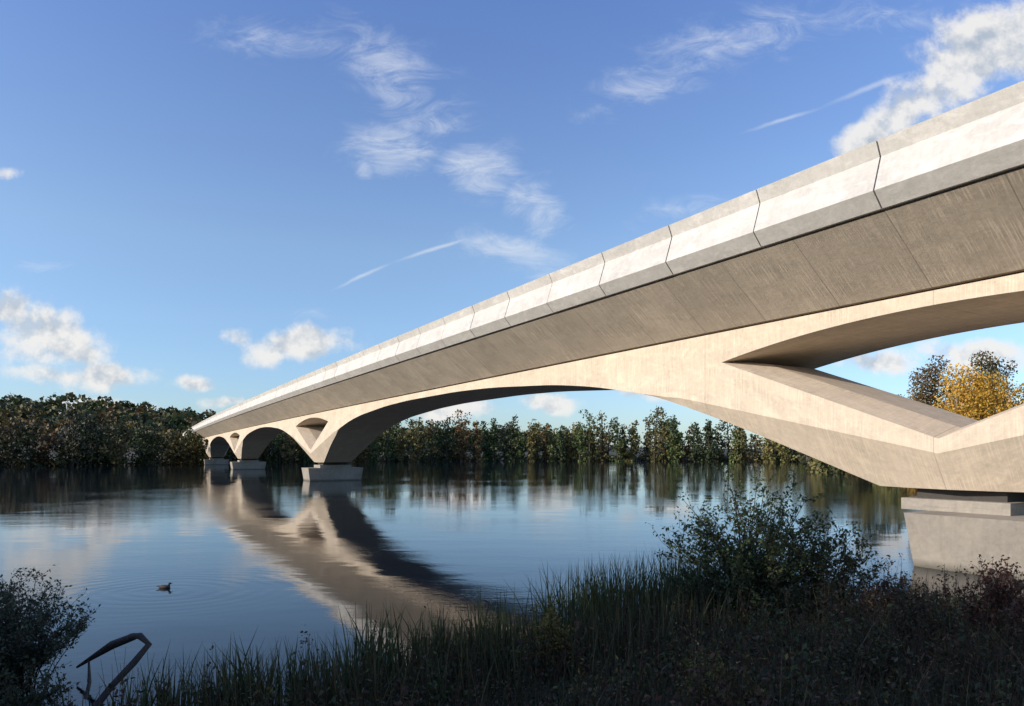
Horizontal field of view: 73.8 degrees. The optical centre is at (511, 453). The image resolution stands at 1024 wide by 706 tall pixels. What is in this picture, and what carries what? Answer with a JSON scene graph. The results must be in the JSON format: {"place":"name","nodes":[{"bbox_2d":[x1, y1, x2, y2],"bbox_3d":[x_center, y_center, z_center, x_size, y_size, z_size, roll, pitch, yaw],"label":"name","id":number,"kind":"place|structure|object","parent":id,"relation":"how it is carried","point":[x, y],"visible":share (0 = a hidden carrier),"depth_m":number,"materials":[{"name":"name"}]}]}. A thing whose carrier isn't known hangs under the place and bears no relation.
{"place":"outdoors","nodes":[
{"label":"outdoors","id":0,"kind":"place"},
{"bbox_2d":[0,461,1023,705],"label":"lake water","id":1,"kind":"structure","parent":0,"point":[268,555],"depth_m":30.18,"materials":[{"name":"blue liquid"}]},
{"bbox_2d":[76,633,151,705],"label":"fallen branch","id":2,"kind":"object","parent":1,"relation":"in","point":[121,641],"visible":0.92,"depth_m":10.89,"materials":[{"name":"brown wood"}]},
{"bbox_2d":[157,582,172,587],"bbox_3d":[-9.830,3.741,19.300,0.459,0.190,0.155,0,0,-8],"label":"duck","id":3,"kind":"object","parent":1,"relation":"on","point":[165,586],"visible":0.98,"depth_m":19.26},
{"bbox_2d":[0,414,1023,705],"bbox_3d":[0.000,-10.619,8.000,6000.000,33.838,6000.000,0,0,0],"label":"ground","id":4,"kind":"structure","parent":0,"point":[544,690],"depth_m":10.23,"materials":[{"name":"green plant"}]},
{"bbox_2d":[0,565,100,705],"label":"bank bush","id":5,"kind":"object","parent":4,"relation":"on","point":[21,652],"visible":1,"depth_m":10.68,"materials":[{"name":"green plant"}]},
{"bbox_2d":[0,407,264,466],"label":"distant tree line","id":6,"kind":"object","parent":4,"relation":"on","point":[190,451],"visible":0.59,"depth_m":208.83,"materials":[{"name":"green plant"}]},
{"bbox_2d":[0,392,586,450],"bbox_3d":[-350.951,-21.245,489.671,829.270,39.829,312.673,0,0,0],"label":"hill woodland","id":7,"kind":"object","parent":4,"relation":"on","point":[130,415],"visible":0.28,"depth_m":407.24,"materials":[{"name":"green plant"}]},
{"bbox_2d":[51,543,985,705],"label":"reed bed","id":8,"kind":"object","parent":4,"relation":"on","point":[595,604],"visible":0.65,"depth_m":10.76,"materials":[{"name":"green plant"}]},
{"bbox_2d":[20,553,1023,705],"bbox_3d":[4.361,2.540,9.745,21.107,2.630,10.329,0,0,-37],"label":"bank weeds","id":9,"kind":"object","parent":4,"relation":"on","point":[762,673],"visible":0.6,"depth_m":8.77,"materials":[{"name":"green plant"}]},
{"bbox_2d":[235,394,907,461],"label":"distant tree line","id":10,"kind":"object","parent":4,"relation":"on","point":[671,448],"visible":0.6,"depth_m":328.27,"materials":[{"name":"green plant"}]},
{"bbox_2d":[182,81,1023,580],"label":"viaduct bridge","id":11,"kind":"structure","parent":4,"relation":"on","point":[752,311],"depth_m":26.91,"materials":[{"name":"concrete"}]},
{"bbox_2d":[516,594,739,705],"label":"shrubs","id":12,"kind":"object","parent":4,"relation":"on","point":[552,618],"visible":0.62,"depth_m":10.57,"materials":[{"name":"green plant"}]},
{"bbox_2d":[645,460,889,626],"bbox_3d":[5.287,1.958,14.839,4.925,3.638,4.410,0,0,35],"label":"willow bush","id":13,"kind":"object","parent":4,"relation":"on","point":[743,560],"visible":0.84,"depth_m":14.31,"materials":[{"name":"green plant"}]},
{"bbox_2d":[798,453,831,469],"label":"autumn tree","id":14,"kind":"object","parent":4,"relation":"on","point":[810,462],"visible":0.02,"depth_m":159.76,"materials":[{"name":"green plant"}]},
{"bbox_2d":[797,453,845,472],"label":"distant tree line","id":15,"kind":"object","parent":4,"relation":"on","point":[822,467],"visible":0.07,"depth_m":138.80,"materials":[{"name":"green plant"}]},
{"bbox_2d":[805,554,1023,691],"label":"bramble bush","id":16,"kind":"object","parent":4,"relation":"on","point":[1003,595],"visible":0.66,"depth_m":10.56,"materials":[{"name":"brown plant"}]},
{"bbox_2d":[907,355,961,411],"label":"autumn tree","id":17,"kind":"object","parent":4,"relation":"on","point":[934,382],"visible":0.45,"depth_m":150.82,"materials":[{"name":"green plant"}]},
{"bbox_2d":[932,363,1023,420],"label":"autumn tree","id":18,"kind":"object","parent":4,"relation":"on","point":[983,402],"visible":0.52,"depth_m":128.52,"materials":[{"name":"yellow plant"}]},
{"bbox_2d":[944,350,1017,418],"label":"autumn tree","id":19,"kind":"object","parent":4,"relation":"on","point":[987,365],"visible":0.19,"depth_m":148.20,"materials":[{"name":"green plant"}]},
{"bbox_2d":[1006,383,1023,409],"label":"autumn tree","id":20,"kind":"object","parent":4,"relation":"on","point":[1020,395],"visible":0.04,"depth_m":134.70,"materials":[{"name":"green plant"}]},
{"bbox_2d":[0,0,1023,448],"label":"sky","id":21,"kind":"structure","parent":0,"point":[215,205],"materials":[{"name":"blue"}]}
]}

